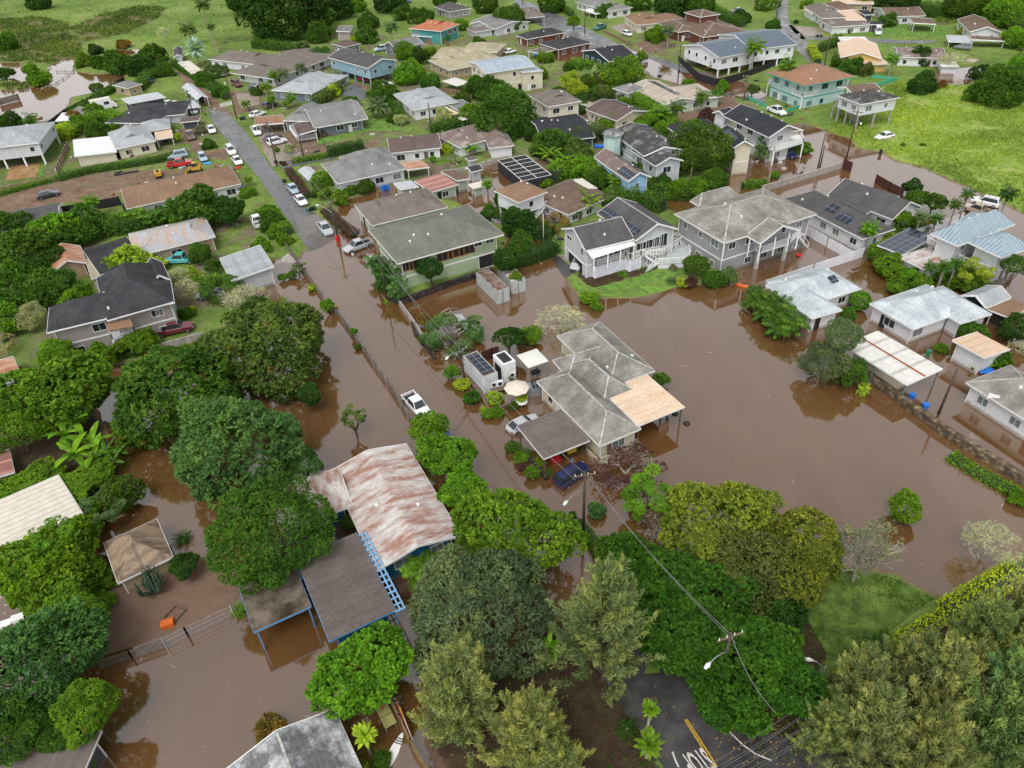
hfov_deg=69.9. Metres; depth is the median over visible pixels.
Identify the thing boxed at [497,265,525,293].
shipping container
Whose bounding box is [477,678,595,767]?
ironwood tree
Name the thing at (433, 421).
tree
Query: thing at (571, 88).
mango tree
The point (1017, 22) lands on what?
hedge
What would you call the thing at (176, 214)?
tree
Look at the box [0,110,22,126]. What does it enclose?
tree
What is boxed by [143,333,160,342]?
shrub
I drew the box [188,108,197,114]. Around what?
pickup truck
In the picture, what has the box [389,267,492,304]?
retaining wall
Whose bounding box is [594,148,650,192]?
blue house
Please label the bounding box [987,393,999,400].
basketball hoop
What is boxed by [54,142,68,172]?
wood fence
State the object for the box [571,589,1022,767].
road
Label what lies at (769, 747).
power line
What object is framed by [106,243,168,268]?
shrub
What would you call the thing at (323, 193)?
areca palm
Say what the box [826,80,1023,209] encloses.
tall grass
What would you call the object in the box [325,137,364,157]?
hedge
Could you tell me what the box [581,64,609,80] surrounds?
banana plant
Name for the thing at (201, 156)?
car
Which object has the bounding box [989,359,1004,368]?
banana plant
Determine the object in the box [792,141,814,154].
tree
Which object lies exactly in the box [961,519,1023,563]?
bare tree
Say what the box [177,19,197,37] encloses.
coconut palm
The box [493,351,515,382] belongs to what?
backyard office
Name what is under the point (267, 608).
open shelter
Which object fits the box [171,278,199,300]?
bare tree
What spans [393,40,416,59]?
mango tree
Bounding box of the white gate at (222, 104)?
[219,101,231,106]
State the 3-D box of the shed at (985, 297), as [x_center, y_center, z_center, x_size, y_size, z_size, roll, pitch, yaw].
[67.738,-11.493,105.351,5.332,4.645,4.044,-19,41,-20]
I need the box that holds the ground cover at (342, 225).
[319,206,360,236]
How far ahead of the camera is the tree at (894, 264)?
114.14 m
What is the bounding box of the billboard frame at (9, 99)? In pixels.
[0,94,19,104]
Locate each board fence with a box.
[390,698,427,767]
[480,346,499,360]
[874,174,904,197]
[985,273,1014,284]
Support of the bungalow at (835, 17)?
on the ground at (200, 592)
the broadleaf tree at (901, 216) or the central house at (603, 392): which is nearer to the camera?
the central house at (603, 392)
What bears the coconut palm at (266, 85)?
on the ground at (200, 592)
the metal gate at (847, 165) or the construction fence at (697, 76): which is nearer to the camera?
the metal gate at (847, 165)
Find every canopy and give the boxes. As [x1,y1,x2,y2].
[442,77,466,85]
[443,107,458,115]
[517,349,548,381]
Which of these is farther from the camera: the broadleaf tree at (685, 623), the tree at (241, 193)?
the tree at (241, 193)
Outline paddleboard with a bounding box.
[389,732,403,765]
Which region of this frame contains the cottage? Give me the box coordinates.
[612,83,642,100]
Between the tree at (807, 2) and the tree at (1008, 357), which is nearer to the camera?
the tree at (1008, 357)
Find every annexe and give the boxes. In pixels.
[0,202,62,241]
[0,730,107,767]
[296,532,395,644]
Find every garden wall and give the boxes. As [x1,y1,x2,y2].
[398,298,425,343]
[411,321,435,359]
[465,374,511,409]
[525,454,548,480]
[573,516,606,556]
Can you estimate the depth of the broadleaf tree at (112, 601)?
72.00 m
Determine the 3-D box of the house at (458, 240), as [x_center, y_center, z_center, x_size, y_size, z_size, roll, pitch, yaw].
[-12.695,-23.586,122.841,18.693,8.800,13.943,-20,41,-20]
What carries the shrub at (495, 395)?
on the flood water
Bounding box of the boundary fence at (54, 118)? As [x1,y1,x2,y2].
[48,76,124,123]
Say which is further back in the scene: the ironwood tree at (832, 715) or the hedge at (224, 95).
the hedge at (224, 95)
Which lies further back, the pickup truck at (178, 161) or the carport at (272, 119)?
the carport at (272, 119)
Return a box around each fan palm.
[181,35,208,65]
[351,720,377,754]
[633,725,665,760]
[641,698,660,727]
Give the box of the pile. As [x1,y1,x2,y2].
[114,170,137,175]
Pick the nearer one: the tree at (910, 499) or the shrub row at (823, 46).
the tree at (910, 499)
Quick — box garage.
[219,245,274,292]
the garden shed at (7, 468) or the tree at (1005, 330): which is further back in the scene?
the tree at (1005, 330)
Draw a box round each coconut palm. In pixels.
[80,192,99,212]
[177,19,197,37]
[192,0,213,45]
[205,22,217,53]
[240,97,250,110]
[242,174,252,185]
[259,80,271,94]
[264,92,276,107]
[267,68,278,86]
[275,65,289,83]
[281,99,289,108]
[285,90,297,106]
[293,60,305,75]
[366,95,387,117]
[382,16,399,58]
[481,176,493,195]
[607,171,621,186]
[647,99,670,120]
[661,22,675,48]
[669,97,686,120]
[743,35,767,68]
[777,54,797,71]
[858,219,881,252]
[885,51,901,75]
[912,208,929,229]
[923,259,939,282]
[928,209,945,232]
[937,258,953,286]
[946,256,964,288]
[947,197,965,226]
[958,185,976,219]
[997,183,1020,213]
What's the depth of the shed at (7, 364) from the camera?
101.42 m
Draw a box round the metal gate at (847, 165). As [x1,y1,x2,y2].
[842,159,852,171]
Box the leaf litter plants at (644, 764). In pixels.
[439,607,867,767]
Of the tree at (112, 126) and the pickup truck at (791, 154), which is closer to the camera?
the pickup truck at (791, 154)
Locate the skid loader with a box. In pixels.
[184,161,201,174]
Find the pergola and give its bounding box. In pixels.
[358,532,405,633]
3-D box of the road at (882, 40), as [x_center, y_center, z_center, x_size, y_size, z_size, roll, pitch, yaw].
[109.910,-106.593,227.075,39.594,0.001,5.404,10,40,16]
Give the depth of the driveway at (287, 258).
128.25 m
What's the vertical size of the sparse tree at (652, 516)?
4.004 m
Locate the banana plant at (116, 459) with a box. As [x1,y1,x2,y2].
[92,438,133,474]
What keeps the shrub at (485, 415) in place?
on the flood water
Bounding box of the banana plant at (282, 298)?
[277,293,290,304]
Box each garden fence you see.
[284,241,323,298]
[323,299,411,421]
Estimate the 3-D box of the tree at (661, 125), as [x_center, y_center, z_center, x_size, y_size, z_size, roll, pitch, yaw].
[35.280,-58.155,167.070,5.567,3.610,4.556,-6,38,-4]
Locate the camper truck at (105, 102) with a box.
[89,96,117,108]
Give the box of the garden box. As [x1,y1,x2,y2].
[527,381,541,397]
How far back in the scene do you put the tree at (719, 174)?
142.34 m
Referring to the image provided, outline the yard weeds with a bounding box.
[0,0,1016,360]
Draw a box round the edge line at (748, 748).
[729,732,771,760]
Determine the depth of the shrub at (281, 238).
131.78 m
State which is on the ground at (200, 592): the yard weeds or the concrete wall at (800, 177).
the yard weeds
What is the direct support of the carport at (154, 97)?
on the ground at (200, 592)
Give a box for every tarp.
[594,144,602,147]
[980,367,993,373]
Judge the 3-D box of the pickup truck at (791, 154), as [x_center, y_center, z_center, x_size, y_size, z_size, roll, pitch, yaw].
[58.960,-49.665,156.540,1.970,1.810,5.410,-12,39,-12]
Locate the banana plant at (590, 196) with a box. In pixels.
[578,187,602,209]
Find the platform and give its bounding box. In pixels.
[490,384,505,391]
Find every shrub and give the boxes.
[0,67,16,79]
[26,70,52,86]
[64,109,81,116]
[73,51,91,68]
[90,55,107,69]
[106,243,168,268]
[115,39,131,48]
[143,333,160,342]
[173,133,181,141]
[176,307,195,319]
[184,265,199,277]
[193,125,206,134]
[252,711,287,743]
[260,204,279,212]
[265,223,286,239]
[275,233,296,245]
[277,273,287,280]
[280,161,287,166]
[287,271,296,278]
[307,284,315,291]
[316,128,327,136]
[343,185,355,194]
[348,328,357,334]
[353,343,360,349]
[368,750,391,767]
[385,113,395,122]
[417,313,430,325]
[429,156,435,160]
[442,364,458,378]
[450,156,460,162]
[453,378,471,390]
[462,389,480,404]
[480,408,493,418]
[485,390,503,405]
[489,405,506,418]
[504,440,521,452]
[507,401,518,410]
[512,451,528,463]
[515,393,527,401]
[516,462,527,470]
[522,324,543,344]
[523,465,539,479]
[569,511,576,518]
[578,291,599,303]
[578,531,591,543]
[587,501,607,519]
[590,301,603,311]
[618,271,627,276]
[652,372,671,385]
[668,264,679,270]
[676,278,689,287]
[684,275,697,287]
[697,107,714,122]
[746,285,764,294]
[848,290,872,310]
[880,232,897,240]
[886,279,909,293]
[932,342,948,353]
[937,79,947,87]
[1007,487,1023,506]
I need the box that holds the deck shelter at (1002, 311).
[986,298,1023,328]
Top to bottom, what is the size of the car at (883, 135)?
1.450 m
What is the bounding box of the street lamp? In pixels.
[805,657,826,674]
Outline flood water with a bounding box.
[0,6,1023,767]
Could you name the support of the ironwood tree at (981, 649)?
on the ground at (200, 592)
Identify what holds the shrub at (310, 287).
in the flood water
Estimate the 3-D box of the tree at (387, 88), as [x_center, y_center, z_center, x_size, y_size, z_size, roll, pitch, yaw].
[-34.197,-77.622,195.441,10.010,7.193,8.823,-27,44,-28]
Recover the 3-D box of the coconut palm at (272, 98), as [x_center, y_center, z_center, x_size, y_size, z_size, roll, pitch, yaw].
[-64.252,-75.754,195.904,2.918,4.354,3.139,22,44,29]
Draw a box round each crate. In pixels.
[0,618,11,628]
[10,612,24,623]
[160,616,174,630]
[549,454,560,463]
[566,448,575,453]
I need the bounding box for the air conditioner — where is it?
[496,379,502,386]
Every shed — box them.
[0,356,18,385]
[0,449,15,477]
[0,475,83,545]
[51,243,87,277]
[55,112,75,122]
[73,107,90,114]
[112,80,142,95]
[179,115,200,128]
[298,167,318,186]
[336,25,352,39]
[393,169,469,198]
[465,156,476,164]
[465,164,482,182]
[468,181,484,196]
[857,10,882,30]
[950,331,1009,374]
[961,285,1011,319]
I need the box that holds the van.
[874,25,881,34]
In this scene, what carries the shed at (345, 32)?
on the ground at (200, 592)
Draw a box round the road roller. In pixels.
[153,169,162,178]
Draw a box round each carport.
[121,92,165,108]
[182,83,209,105]
[255,115,284,130]
[842,331,942,395]
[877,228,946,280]
[908,17,935,30]
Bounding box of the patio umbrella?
[504,380,529,395]
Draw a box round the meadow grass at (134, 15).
[0,0,241,52]
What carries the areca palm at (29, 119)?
on the ground at (200, 592)
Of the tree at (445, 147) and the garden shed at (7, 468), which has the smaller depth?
the garden shed at (7, 468)
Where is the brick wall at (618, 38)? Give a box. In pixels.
[603,29,632,45]
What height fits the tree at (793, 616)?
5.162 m
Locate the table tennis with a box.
[376,703,396,730]
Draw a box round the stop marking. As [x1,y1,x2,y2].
[682,748,715,767]
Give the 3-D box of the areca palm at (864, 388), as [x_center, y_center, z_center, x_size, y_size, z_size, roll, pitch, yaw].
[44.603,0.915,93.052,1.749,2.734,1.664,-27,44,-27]
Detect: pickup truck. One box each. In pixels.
[155,320,193,337]
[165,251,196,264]
[166,157,191,168]
[184,129,195,140]
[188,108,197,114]
[198,96,205,102]
[249,213,263,228]
[250,125,261,135]
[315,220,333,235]
[342,237,373,253]
[373,44,385,51]
[400,390,431,414]
[593,23,606,30]
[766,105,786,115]
[775,155,784,161]
[787,147,797,158]
[961,202,991,212]
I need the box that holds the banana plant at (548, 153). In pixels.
[533,146,562,163]
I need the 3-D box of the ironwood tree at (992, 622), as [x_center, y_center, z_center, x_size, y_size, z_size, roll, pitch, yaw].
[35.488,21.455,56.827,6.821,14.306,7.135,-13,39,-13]
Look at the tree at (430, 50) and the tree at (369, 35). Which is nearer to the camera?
the tree at (430, 50)
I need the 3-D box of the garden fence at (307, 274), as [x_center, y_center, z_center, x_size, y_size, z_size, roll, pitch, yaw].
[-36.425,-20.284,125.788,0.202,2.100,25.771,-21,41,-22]
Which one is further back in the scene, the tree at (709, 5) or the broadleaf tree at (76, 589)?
the tree at (709, 5)
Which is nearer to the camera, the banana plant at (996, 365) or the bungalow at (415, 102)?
the banana plant at (996, 365)
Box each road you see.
[207,108,337,248]
[295,213,341,251]
[513,0,766,102]
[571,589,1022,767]
[775,0,827,66]
[800,36,936,42]
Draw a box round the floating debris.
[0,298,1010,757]
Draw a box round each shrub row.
[66,81,117,111]
[68,106,126,136]
[102,204,186,237]
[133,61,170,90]
[171,268,222,288]
[248,36,301,51]
[309,79,344,103]
[364,87,407,114]
[426,115,473,132]
[464,81,505,100]
[495,195,557,242]
[530,120,598,152]
[545,151,602,183]
[567,55,604,72]
[576,83,618,100]
[598,181,670,214]
[631,88,681,122]
[645,176,722,200]
[712,3,748,26]
[817,32,843,51]
[890,217,931,233]
[930,266,994,289]
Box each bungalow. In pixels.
[73,118,174,166]
[83,216,215,288]
[105,100,200,130]
[208,48,332,86]
[271,71,347,102]
[282,99,367,141]
[320,147,405,193]
[332,36,422,56]
[354,188,447,229]
[386,133,441,179]
[392,86,470,119]
[428,42,505,78]
[435,2,470,18]
[438,123,513,158]
[466,15,498,37]
[471,7,544,35]
[516,27,565,46]
[528,36,591,60]
[529,113,595,147]
[535,178,611,223]
[576,0,632,18]
[580,99,646,127]
[623,12,681,32]
[634,79,720,112]
[765,266,861,331]
[803,1,872,33]
[869,284,991,343]
[873,6,925,23]
[892,46,958,74]
[945,14,1004,47]
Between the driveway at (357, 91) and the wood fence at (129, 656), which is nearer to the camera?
the wood fence at (129, 656)
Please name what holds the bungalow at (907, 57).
on the ground at (200, 592)
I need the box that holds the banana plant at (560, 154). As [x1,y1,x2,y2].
[543,149,577,170]
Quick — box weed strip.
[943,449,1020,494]
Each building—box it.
[174,46,200,74]
[832,0,873,12]
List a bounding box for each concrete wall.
[148,332,202,350]
[440,158,497,174]
[762,162,842,189]
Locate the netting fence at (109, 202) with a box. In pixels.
[61,196,124,212]
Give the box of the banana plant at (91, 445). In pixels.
[53,421,121,472]
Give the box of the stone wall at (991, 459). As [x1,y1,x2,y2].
[867,370,1023,486]
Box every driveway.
[5,163,40,180]
[235,93,258,107]
[254,124,300,166]
[276,253,295,262]
[280,156,335,168]
[340,82,366,99]
[552,255,575,277]
[556,246,570,263]
[610,23,633,33]
[790,25,823,36]
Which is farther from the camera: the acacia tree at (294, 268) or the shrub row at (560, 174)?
the shrub row at (560, 174)
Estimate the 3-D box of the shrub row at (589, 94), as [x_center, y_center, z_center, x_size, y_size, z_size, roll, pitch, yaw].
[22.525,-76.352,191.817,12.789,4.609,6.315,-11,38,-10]
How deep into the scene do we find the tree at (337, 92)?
201.68 m
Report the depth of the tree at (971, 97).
177.28 m
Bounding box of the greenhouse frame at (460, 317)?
[441,308,468,334]
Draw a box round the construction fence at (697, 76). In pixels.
[678,55,787,85]
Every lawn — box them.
[36,140,58,176]
[317,111,400,144]
[571,270,683,296]
[803,568,932,660]
[862,24,948,38]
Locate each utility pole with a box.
[183,89,193,115]
[221,73,236,118]
[263,121,277,165]
[297,128,303,156]
[316,199,337,235]
[378,246,387,299]
[445,347,466,378]
[563,471,595,530]
[677,45,684,76]
[704,630,743,669]
[743,75,751,100]
[817,133,825,167]
[819,146,824,167]
[824,35,833,65]
[845,109,863,158]
[937,369,957,414]
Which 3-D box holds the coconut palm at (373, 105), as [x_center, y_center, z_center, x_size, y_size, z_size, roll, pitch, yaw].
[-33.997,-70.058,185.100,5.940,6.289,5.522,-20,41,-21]
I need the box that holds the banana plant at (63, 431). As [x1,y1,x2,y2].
[39,411,90,449]
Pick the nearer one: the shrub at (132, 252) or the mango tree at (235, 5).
the shrub at (132, 252)
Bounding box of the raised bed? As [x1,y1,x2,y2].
[163,604,186,622]
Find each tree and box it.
[0,31,18,51]
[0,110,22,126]
[0,210,33,238]
[0,225,71,269]
[0,259,42,307]
[0,302,32,339]
[0,331,17,357]
[0,348,117,433]
[0,397,50,452]
[0,470,49,498]
[0,513,106,616]
[0,595,112,733]
[0,689,54,767]
[9,251,51,276]
[9,300,47,330]
[18,456,67,490]
[21,62,40,75]
[21,266,80,309]
[23,0,51,9]
[25,212,84,248]
[25,578,110,651]
[27,515,75,561]
[33,709,85,753]
[36,338,74,368]
[37,577,74,598]
[40,245,64,267]
[48,677,120,750]
[53,121,75,140]
[55,467,100,503]
[57,202,106,245]
[57,281,95,303]
[69,114,97,128]
[76,488,128,524]
[78,496,105,530]
[79,457,115,488]
[81,340,116,363]
[82,102,105,116]
[83,121,110,137]
[85,583,105,596]
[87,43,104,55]
[88,82,103,92]
[88,589,116,617]
[94,564,121,590]
[96,473,146,513]
[102,48,131,74]
[104,210,125,219]
[109,121,119,130]
[109,342,243,449]
[110,341,127,353]
[119,326,158,353]
[123,53,154,76]
[138,42,168,63]
[152,62,176,76]
[156,27,169,40]
[161,203,188,221]
[163,183,226,226]
[167,266,192,284]
[167,551,200,581]
[168,395,306,514]
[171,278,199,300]
[185,294,324,402]
[187,242,211,262]
[193,70,215,87]
[198,274,244,301]
[201,138,217,149]
[203,63,229,77]
[203,258,222,271]
[203,471,337,595]
[210,83,229,97]
[211,194,245,224]
[219,283,269,308]
[225,0,277,13]
[234,0,336,41]
[238,186,256,198]
[250,86,262,95]
[250,235,271,251]
[256,27,283,42]
[258,208,288,232]
[282,144,294,153]
[284,443,324,475]
[290,262,306,275]
[296,382,320,410]
[300,0,355,19]
[302,21,331,44]
[303,620,415,719]
[309,45,330,52]
[309,170,333,186]
[310,182,331,197]
[319,298,334,313]
[324,83,340,96]
[328,189,348,206]
[338,514,354,529]
[340,403,366,436]
[341,96,359,103]
[347,0,367,12]
[349,34,359,41]
[354,25,379,43]
[355,178,375,193]
[356,10,379,29]
[368,79,400,102]
[373,0,407,12]
[391,3,413,20]
[392,57,426,85]
[392,114,408,124]
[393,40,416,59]
[406,7,435,23]
[406,542,556,681]
[406,632,521,767]
[407,410,449,440]
[411,47,430,63]
[414,256,443,286]
[414,431,478,475]
[417,312,484,357]
[419,73,440,87]
[424,46,436,55]
[432,0,457,6]
[433,107,455,123]
[436,463,488,511]
[441,142,453,154]
[449,486,587,590]
[452,90,470,102]
[453,18,467,30]
[456,102,483,123]
[463,74,505,100]
[470,83,539,140]
[471,0,498,13]
[472,35,486,41]
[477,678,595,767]
[479,203,500,219]
[491,82,516,99]
[491,326,525,354]
[492,3,525,30]
[492,246,517,270]
[493,193,497,205]
[493,258,509,269]
[500,206,535,234]
[507,228,532,253]
[508,270,522,280]
[521,736,584,767]
[523,125,536,141]
[528,127,575,159]
[534,303,587,333]
[535,551,666,707]
[536,51,554,63]
[537,0,565,12]
[538,66,548,79]
[538,212,570,230]
[539,179,552,187]
[551,86,563,90]
[559,70,580,87]
[563,62,574,71]
[563,137,594,159]
[565,15,580,29]
[566,79,588,96]
[569,161,594,179]
[578,101,587,114]
[580,73,599,88]
[586,165,610,188]
[588,441,667,485]
[589,121,607,142]
[593,529,645,562]
[594,2,612,17]
[596,85,617,100]
[598,112,614,128]
[599,54,646,85]
[601,186,619,192]
[603,533,674,588]
[617,96,631,104]
[620,462,672,520]
[624,0,652,10]
[631,161,643,170]
[632,596,721,676]
[633,111,657,126]
[633,570,699,630]
[635,50,648,61]
[640,506,681,550]
[643,24,666,43]
[646,549,762,647]
[651,126,663,135]
[651,172,671,186]
[652,0,694,17]
[654,120,674,136]
[657,479,786,583]
[665,178,687,199]
[666,118,735,172]
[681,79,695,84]
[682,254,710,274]
[684,612,809,738]
[685,0,715,13]
[687,177,709,198]
[689,657,770,735]
[692,526,803,619]
[701,167,729,188]
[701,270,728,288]
[716,78,728,90]
[719,266,738,283]
[734,8,751,22]
[746,83,760,97]
[746,580,809,632]
[751,644,830,717]
[754,0,781,11]
[756,505,845,609]
[764,17,781,28]
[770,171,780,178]
[785,693,860,767]
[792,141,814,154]
[796,340,852,382]
[799,0,813,8]
[804,675,924,767]
[806,639,898,759]
[824,317,865,362]
[828,516,906,581]
[830,53,848,68]
[839,56,865,73]
[840,306,856,320]
[841,358,868,386]
[856,694,994,767]
[857,61,874,76]
[866,240,891,262]
[871,252,905,281]
[873,0,921,6]
[877,12,898,27]
[877,627,940,716]
[888,487,922,524]
[889,629,995,767]
[893,210,916,226]
[898,267,920,285]
[901,177,923,191]
[905,189,929,207]
[907,69,940,95]
[909,273,934,288]
[912,45,932,66]
[916,591,1023,660]
[923,192,948,213]
[931,638,996,751]
[935,52,976,66]
[940,0,996,18]
[949,267,984,291]
[956,256,996,291]
[957,321,991,337]
[960,642,1023,767]
[961,83,994,101]
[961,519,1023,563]
[965,63,989,79]
[967,693,1023,767]
[970,62,1023,110]
[975,0,1023,27]
[987,576,1023,645]
[991,351,1013,367]
[997,312,1023,340]
[999,51,1023,80]
[999,253,1023,289]
[1000,25,1023,50]
[1003,606,1023,654]
[1007,341,1023,354]
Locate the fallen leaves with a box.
[440,686,811,765]
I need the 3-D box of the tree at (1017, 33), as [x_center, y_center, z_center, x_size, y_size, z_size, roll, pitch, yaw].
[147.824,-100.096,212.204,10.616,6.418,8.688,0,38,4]
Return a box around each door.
[484,376,490,392]
[490,374,496,388]
[495,362,501,379]
[497,291,502,303]
[503,289,508,301]
[518,279,524,292]
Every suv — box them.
[167,148,187,159]
[225,143,236,155]
[230,78,241,87]
[261,100,277,108]
[266,136,287,145]
[552,461,590,489]
[570,258,579,270]
[954,42,972,50]
[970,194,1001,208]
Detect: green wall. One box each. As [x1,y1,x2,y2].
[747,93,766,106]
[786,105,799,111]
[871,75,893,79]
[876,77,897,85]
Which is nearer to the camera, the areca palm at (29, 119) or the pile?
the pile
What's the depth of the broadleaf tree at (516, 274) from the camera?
115.17 m
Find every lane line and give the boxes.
[685,719,713,765]
[687,719,716,766]
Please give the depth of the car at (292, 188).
150.17 m
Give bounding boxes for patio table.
[515,400,526,407]
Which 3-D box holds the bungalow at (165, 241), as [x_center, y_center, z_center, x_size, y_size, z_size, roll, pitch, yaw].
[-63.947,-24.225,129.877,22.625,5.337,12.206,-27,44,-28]
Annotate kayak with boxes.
[733,283,748,287]
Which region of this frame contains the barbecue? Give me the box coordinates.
[530,368,540,378]
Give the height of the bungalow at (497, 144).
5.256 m
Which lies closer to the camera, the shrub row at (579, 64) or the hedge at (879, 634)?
the hedge at (879, 634)
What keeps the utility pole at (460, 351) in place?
in the flood water
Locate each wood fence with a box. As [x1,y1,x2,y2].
[0,177,55,189]
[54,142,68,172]
[97,639,164,668]
[425,39,449,46]
[438,88,471,100]
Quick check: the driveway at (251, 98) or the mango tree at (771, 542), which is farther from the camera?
the driveway at (251, 98)
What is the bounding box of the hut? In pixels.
[103,519,173,593]
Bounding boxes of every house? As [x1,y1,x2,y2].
[0,122,60,168]
[46,257,177,351]
[120,165,240,211]
[227,711,361,767]
[274,443,456,579]
[328,48,396,84]
[368,204,503,288]
[409,19,459,43]
[469,55,543,90]
[494,180,547,217]
[498,154,551,187]
[516,321,684,470]
[528,88,580,116]
[561,197,691,277]
[581,44,636,65]
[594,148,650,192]
[602,122,683,180]
[657,9,746,42]
[667,118,754,174]
[674,186,816,271]
[683,29,796,77]
[712,104,803,165]
[765,63,856,108]
[785,178,921,250]
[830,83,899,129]
[837,36,889,71]
[921,209,1023,282]
[964,365,1023,439]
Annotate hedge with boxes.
[0,174,58,195]
[56,148,186,181]
[106,349,144,363]
[170,59,229,99]
[252,206,294,234]
[284,166,310,198]
[291,151,328,163]
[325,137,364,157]
[507,236,561,269]
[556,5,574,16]
[577,518,598,558]
[741,177,768,189]
[806,43,822,62]
[848,628,898,656]
[888,605,951,651]
[919,0,975,17]
[935,557,1023,622]
[975,7,1023,30]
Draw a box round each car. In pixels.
[35,189,59,199]
[195,287,225,300]
[197,151,207,161]
[206,124,216,133]
[231,155,243,165]
[248,110,265,117]
[262,133,282,140]
[285,182,299,194]
[293,194,307,206]
[356,76,369,81]
[503,48,516,53]
[504,414,537,435]
[622,30,631,36]
[874,131,895,139]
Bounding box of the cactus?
[133,565,164,596]
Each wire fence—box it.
[51,70,73,87]
[161,605,234,647]
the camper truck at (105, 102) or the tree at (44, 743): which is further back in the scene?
the camper truck at (105, 102)
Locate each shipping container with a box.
[463,351,497,393]
[476,268,509,303]
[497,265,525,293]
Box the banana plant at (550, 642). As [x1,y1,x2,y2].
[532,628,569,666]
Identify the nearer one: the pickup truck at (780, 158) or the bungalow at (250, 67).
the pickup truck at (780, 158)
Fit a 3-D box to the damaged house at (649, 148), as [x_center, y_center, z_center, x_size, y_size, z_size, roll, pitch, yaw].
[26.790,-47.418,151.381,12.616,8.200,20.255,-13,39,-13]
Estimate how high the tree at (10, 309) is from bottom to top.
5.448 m
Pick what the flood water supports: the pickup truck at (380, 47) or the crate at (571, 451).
the crate at (571, 451)
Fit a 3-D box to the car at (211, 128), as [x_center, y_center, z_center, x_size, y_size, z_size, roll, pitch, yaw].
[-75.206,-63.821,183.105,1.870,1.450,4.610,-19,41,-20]
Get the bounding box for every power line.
[268,125,328,199]
[330,201,452,340]
[379,249,454,355]
[458,356,574,479]
[462,351,581,470]
[586,475,729,633]
[593,481,735,642]
[705,714,787,767]
[715,718,797,767]
[722,717,801,767]
[731,636,775,712]
[733,724,806,767]
[740,724,809,767]
[751,735,807,767]
[758,735,811,767]
[798,567,1023,717]
[815,564,1023,697]
[937,570,1023,630]
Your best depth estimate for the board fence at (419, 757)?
59.52 m
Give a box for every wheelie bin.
[908,392,916,399]
[921,402,929,409]
[926,349,931,355]
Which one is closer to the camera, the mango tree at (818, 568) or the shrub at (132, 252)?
the mango tree at (818, 568)
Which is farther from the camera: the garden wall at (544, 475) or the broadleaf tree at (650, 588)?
the garden wall at (544, 475)
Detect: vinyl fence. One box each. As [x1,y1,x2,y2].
[765,247,864,289]
[806,226,853,259]
[918,212,964,232]
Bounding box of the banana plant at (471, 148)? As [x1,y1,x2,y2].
[457,142,482,155]
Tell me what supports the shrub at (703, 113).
on the ground at (200, 592)
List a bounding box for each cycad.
[170,529,193,549]
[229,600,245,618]
[522,446,532,454]
[531,455,548,466]
[543,466,553,475]
[613,714,640,743]
[664,274,678,285]
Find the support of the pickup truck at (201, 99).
on the ground at (200, 592)
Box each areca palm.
[21,112,38,124]
[119,206,145,221]
[136,208,169,226]
[293,40,310,48]
[317,187,327,199]
[362,253,386,274]
[372,259,400,294]
[385,274,409,301]
[398,549,446,591]
[694,88,711,107]
[711,86,725,99]
[740,288,780,311]
[752,292,796,328]
[753,135,770,161]
[762,303,810,338]
[826,361,848,387]
[855,382,870,397]
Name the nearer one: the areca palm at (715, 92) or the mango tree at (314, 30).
the areca palm at (715, 92)
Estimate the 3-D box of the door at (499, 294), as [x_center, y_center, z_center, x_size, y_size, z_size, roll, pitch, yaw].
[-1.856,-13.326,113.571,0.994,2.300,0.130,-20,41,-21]
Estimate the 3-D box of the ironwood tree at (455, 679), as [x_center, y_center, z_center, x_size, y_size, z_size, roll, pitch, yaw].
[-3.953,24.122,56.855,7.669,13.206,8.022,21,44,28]
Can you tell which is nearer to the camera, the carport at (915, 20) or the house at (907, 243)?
the house at (907, 243)
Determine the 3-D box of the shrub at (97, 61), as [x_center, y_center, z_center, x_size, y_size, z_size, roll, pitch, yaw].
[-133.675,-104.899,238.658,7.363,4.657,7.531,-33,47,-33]
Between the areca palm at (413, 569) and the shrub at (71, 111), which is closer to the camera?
the areca palm at (413, 569)
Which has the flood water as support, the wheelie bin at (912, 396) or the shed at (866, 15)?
the wheelie bin at (912, 396)
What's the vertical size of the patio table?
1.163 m
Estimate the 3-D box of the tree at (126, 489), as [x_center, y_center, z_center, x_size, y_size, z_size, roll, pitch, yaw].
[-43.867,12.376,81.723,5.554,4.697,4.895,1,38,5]
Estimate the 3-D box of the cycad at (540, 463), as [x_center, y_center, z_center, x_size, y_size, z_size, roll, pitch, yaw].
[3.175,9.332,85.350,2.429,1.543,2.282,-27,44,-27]
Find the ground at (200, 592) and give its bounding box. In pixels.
[0,0,1023,767]
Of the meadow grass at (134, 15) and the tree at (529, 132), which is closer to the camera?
the tree at (529, 132)
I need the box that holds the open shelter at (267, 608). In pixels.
[238,522,336,649]
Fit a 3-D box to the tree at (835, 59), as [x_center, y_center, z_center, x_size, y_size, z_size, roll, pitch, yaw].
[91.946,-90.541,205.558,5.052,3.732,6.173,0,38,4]

